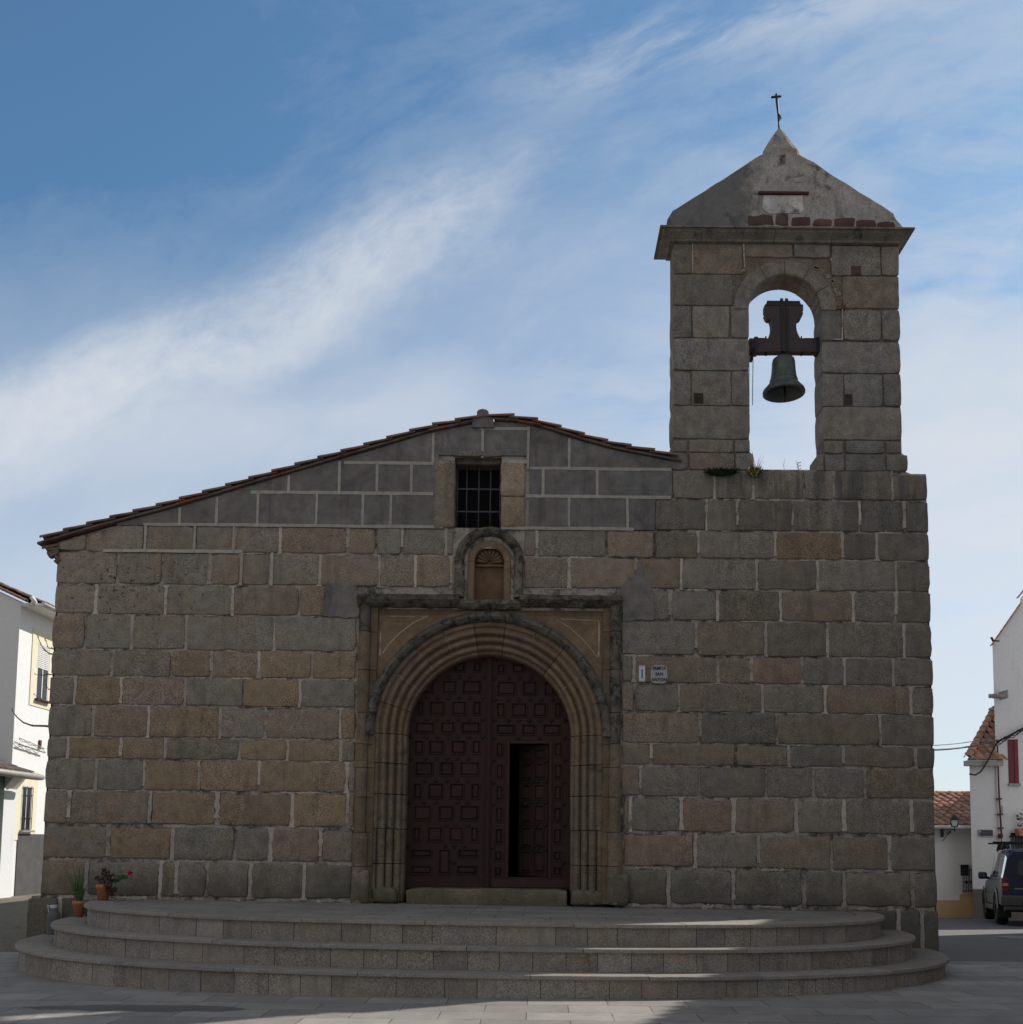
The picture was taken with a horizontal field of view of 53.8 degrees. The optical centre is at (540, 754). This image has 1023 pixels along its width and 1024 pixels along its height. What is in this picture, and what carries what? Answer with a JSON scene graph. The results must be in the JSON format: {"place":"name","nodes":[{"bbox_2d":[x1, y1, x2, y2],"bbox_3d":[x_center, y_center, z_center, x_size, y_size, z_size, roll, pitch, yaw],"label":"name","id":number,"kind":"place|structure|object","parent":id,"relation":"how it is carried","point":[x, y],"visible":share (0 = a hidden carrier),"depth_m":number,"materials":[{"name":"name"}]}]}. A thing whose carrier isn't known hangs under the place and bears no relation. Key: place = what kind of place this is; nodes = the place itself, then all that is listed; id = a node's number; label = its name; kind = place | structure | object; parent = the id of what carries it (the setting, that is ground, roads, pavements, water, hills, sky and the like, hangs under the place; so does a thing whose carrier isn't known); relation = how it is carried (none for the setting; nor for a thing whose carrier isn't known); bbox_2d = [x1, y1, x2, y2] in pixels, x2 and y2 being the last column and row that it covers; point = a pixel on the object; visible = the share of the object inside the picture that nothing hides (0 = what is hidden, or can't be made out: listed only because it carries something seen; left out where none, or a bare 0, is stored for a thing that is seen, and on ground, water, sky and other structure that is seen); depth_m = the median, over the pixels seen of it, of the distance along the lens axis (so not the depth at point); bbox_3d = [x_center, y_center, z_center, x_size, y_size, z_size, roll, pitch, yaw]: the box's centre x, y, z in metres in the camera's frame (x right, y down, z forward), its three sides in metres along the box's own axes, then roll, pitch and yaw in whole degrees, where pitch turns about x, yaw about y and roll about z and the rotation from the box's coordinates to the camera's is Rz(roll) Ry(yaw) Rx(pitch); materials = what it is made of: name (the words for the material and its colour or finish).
{"place":"outdoors","nodes":[
{"label":"outdoors","id":0,"kind":"place"},
{"bbox_2d":[0,894,40,951],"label":"side lane","id":1,"kind":"structure","parent":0,"point":[13,919],"depth_m":18.02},
{"bbox_2d":[0,761,44,897],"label":"annex","id":2,"kind":"object","parent":1,"relation":"on","point":[13,777],"visible":0.99,"depth_m":24.84,"materials":[{"name":"white paint"}]},
{"bbox_2d":[0,776,4,787],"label":"green door","id":3,"kind":"structure","parent":2,"relation":"in","point":[2,778],"depth_m":24.64,"materials":[{"name":"paint"}]},
{"bbox_2d":[0,582,55,895],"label":"white house","id":4,"kind":"structure","parent":1,"relation":"on","point":[24,656],"depth_m":26.09,"materials":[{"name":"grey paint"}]},
{"bbox_2d":[14,771,38,839],"bbox_3d":[-13.308,1.303,26.127,0.170,1.811,1.059,1,-5,0],"label":"window","id":5,"kind":"structure","parent":4,"relation":"in","point":[26,800],"depth_m":26.11,"materials":[{"name":"yellow paint"}]},
{"bbox_2d":[18,738,45,752],"bbox_3d":[-13.206,-0.241,26.182,0.088,0.288,1.494,1,-5,0],"label":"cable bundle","id":6,"kind":"object","parent":4,"relation":"attached to","point":[35,745],"visible":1,"depth_m":26.18,"materials":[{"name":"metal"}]},
{"bbox_2d":[12,635,53,726],"bbox_3d":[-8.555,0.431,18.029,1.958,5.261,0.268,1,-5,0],"label":"cable bundle","id":7,"kind":"object","parent":4,"relation":"attached to","point":[32,725],"visible":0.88,"depth_m":18.14,"materials":[{"name":"black rubber"}]},
{"bbox_2d":[29,628,53,709],"bbox_3d":[-13.273,-2.265,26.927,0.170,2.034,1.237,1,-5,0],"label":"window","id":8,"kind":"structure","parent":4,"relation":"in","point":[41,662],"depth_m":26.78,"materials":[{"name":"yellow paint"}]},
{"bbox_2d":[26,93,938,951],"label":"chapel","id":9,"kind":"structure","parent":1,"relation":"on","point":[400,667],"depth_m":13.23,"materials":[{"name":"stone"}]},
{"bbox_2d":[403,653,492,887],"bbox_3d":[-1.241,0.191,13.514,1.170,3.181,0.100,1,-5,0],"label":"door leaf","id":10,"kind":"structure","parent":9,"relation":"in","point":[448,829],"depth_m":13.48,"materials":[{"name":"brown wood"}]},
{"bbox_2d":[455,465,500,527],"bbox_3d":[-0.831,-3.445,13.611,0.622,0.931,0.200,1,-5,0],"label":"barred window","id":11,"kind":"structure","parent":9,"relation":"in","point":[478,501],"depth_m":13.67,"materials":[{"name":"black metal"}]},
{"bbox_2d":[490,657,570,889],"bbox_3d":[-0.106,0.219,13.697,1.120,3.181,0.431,1,-5,0],"label":"door leaf","id":12,"kind":"structure","parent":9,"relation":"in","point":[526,709],"depth_m":13.54,"materials":[{"name":"brown wood"}]},
{"bbox_2d":[639,665,644,681],"bbox_3d":[1.324,-1.059,13.127,0.080,0.222,0.032,1,-5,0],"label":"house number tile","id":13,"kind":"object","parent":9,"relation":"attached to","point":[641,673],"visible":1,"depth_m":13.11,"materials":[{"name":"white ceramic"}]},
{"bbox_2d":[651,665,667,683],"bbox_3d":[1.546,-1.048,13.131,0.220,0.245,0.034,1,-5,0],"label":"name plaque","id":14,"kind":"object","parent":9,"relation":"attached to","point":[658,674],"visible":1,"depth_m":13.12,"materials":[{"name":"ceramic"}]},
{"bbox_2d":[702,467,740,475],"bbox_3d":[2.388,-3.737,13.321,0.560,0.105,0.235,1,-5,0],"label":"wall weed","id":15,"kind":"object","parent":9,"relation":"attached to","point":[720,472],"depth_m":13.28,"materials":[{"name":"green plant"}]},
{"bbox_2d":[747,453,763,477],"bbox_3d":[2.837,-3.860,13.328,0.267,0.396,0.105,1,-5,0],"label":"wall weed","id":16,"kind":"object","parent":9,"relation":"attached to","point":[754,472],"depth_m":13.30,"materials":[{"name":"green plant"}]},
{"bbox_2d":[748,298,819,411],"bbox_3d":[3.292,-5.467,13.716,1.032,1.563,0.567,1,-5,0],"label":"church bell","id":17,"kind":"object","parent":9,"relation":"attached to","point":[784,343],"visible":0.92,"depth_m":13.67,"materials":[{"name":"metal"}]},
{"bbox_2d":[933,736,996,745],"bbox_3d":[8.539,-0.309,20.663,0.015,1.487,13.832,-2,-6,31],"label":"overhead cable","id":18,"kind":"object","parent":9,"relation":"attached to","point":[963,742],"visible":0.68,"depth_m":21.45,"materials":[{"name":"rubber"}]},
{"bbox_2d":[934,739,997,750],"bbox_3d":[8.551,-0.234,20.657,0.034,1.458,13.846,-2,-6,31],"label":"overhead cable","id":19,"kind":"object","parent":9,"relation":"attached to","point":[964,746],"visible":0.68,"depth_m":21.37,"materials":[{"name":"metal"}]},
{"bbox_2d":[0,952,1022,1023],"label":"plaza paving","id":20,"kind":"structure","parent":0,"point":[964,992],"depth_m":9.04,"materials":[{"name":"grey stone"}]},
{"bbox_2d":[15,899,949,998],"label":"entrance steps","id":21,"kind":"structure","parent":20,"relation":"on","point":[397,949],"depth_m":10.15,"materials":[{"name":"stone"}]},
{"bbox_2d":[46,905,60,934],"bbox_3d":[-6.156,2.079,12.732,0.170,0.370,0.164,1,-5,0],"label":"water jug","id":22,"kind":"object","parent":21,"relation":"on","point":[53,914],"visible":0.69,"depth_m":12.67,"materials":[{"name":"grey plastic"}]},
{"bbox_2d":[68,861,86,916],"bbox_3d":[-5.846,1.682,12.697,0.265,0.720,0.161,1,-5,0],"label":"potted plant","id":23,"kind":"object","parent":21,"relation":"on","point":[78,906],"visible":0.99,"depth_m":12.67,"materials":[{"name":"green plant"}]},
{"bbox_2d":[95,868,132,900],"bbox_3d":[-5.299,1.606,12.477,0.493,0.400,0.186,-1,-5,18],"label":"potted plant","id":24,"kind":"object","parent":21,"relation":"on","point":[105,891],"visible":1,"depth_m":12.48,"materials":[{"name":"green plant"}]},
{"bbox_2d":[0,0,1022,790],"label":"sky","id":25,"kind":"structure","parent":0,"point":[240,239],"materials":[{"name":"blue"}]},
{"bbox_2d":[938,918,1022,961],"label":"road","id":26,"kind":"structure","parent":0,"point":[969,939],"depth_m":15.98,"materials":[{"name":"grey asphalt"}]},
{"bbox_2d":[934,791,972,917],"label":"white house","id":27,"kind":"structure","parent":26,"relation":"on","point":[953,859],"depth_m":27.46,"materials":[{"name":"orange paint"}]},
{"bbox_2d":[941,814,958,840],"bbox_3d":[11.011,1.964,27.094,0.288,0.719,0.894,1,-5,0],"label":"wall lantern","id":28,"kind":"object","parent":27,"relation":"attached to","point":[954,820],"depth_m":26.75,"materials":[{"name":"metal"}]},
{"bbox_2d":[958,863,972,893],"bbox_3d":[11.603,3.360,27.343,0.436,0.828,0.154,1,-5,0],"label":"window","id":29,"kind":"structure","parent":27,"relation":"in","point":[966,883],"depth_m":27.39,"materials":[{"name":"glass"}]},
{"bbox_2d":[978,841,1022,923],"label":"parked car","id":30,"kind":"object","parent":26,"relation":"on","point":[1002,895],"visible":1,"depth_m":22.15,"materials":[{"name":"blue paint"}]},
{"bbox_2d":[995,935,1022,939],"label":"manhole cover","id":31,"kind":"object","parent":26,"relation":"in","point":[1018,937],"visible":1,"depth_m":16.68,"materials":[{"name":"metal"}]},
{"bbox_3d":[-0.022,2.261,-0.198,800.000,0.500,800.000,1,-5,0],"label":"ground","id":32,"kind":"structure","parent":0,"visible":0},
{"bbox_2d":[963,590,1022,918],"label":"corner house","id":33,"kind":"structure","parent":32,"relation":"on","point":[996,795],"depth_m":26.95,"materials":[{"name":"white paint"}]},
{"bbox_2d":[979,830,992,835],"bbox_3d":[11.850,2.079,26.791,0.372,0.179,0.040,1,-5,0],"label":"street sign","id":34,"kind":"object","parent":33,"relation":"attached to","point":[985,832],"visible":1,"depth_m":26.77,"materials":[{"name":"grey metal"}]},
{"bbox_2d":[969,728,1022,775],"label":"cable bundle","id":35,"kind":"object","parent":33,"relation":"attached to","point":[1004,738],"visible":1,"depth_m":26.78,"materials":[{"name":"rubber"}]},
{"bbox_2d":[988,690,1007,699],"bbox_3d":[12.155,-1.591,26.905,0.490,0.237,0.452,1,-5,0],"label":"floodlight","id":36,"kind":"object","parent":33,"relation":"attached to","point":[1001,695],"visible":1,"depth_m":26.71,"materials":[{"name":"metal"}]},
{"bbox_2d":[1007,739,1020,785],"bbox_3d":[12.654,0.207,26.939,0.305,1.245,0.088,1,-5,0],"label":"window","id":37,"kind":"structure","parent":33,"relation":"in","point":[1013,763],"depth_m":26.95,"materials":[{"name":"red paint"}]},
{"bbox_2d":[1009,833,1022,848],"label":"window","id":38,"kind":"structure","parent":33,"relation":"in","point":[1014,838],"depth_m":26.77,"materials":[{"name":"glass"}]},
{"bbox_2d":[1014,813,1022,835],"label":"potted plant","id":39,"kind":"object","parent":33,"relation":"on","point":[1018,832],"visible":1,"depth_m":26.57,"materials":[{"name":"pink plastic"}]}
]}

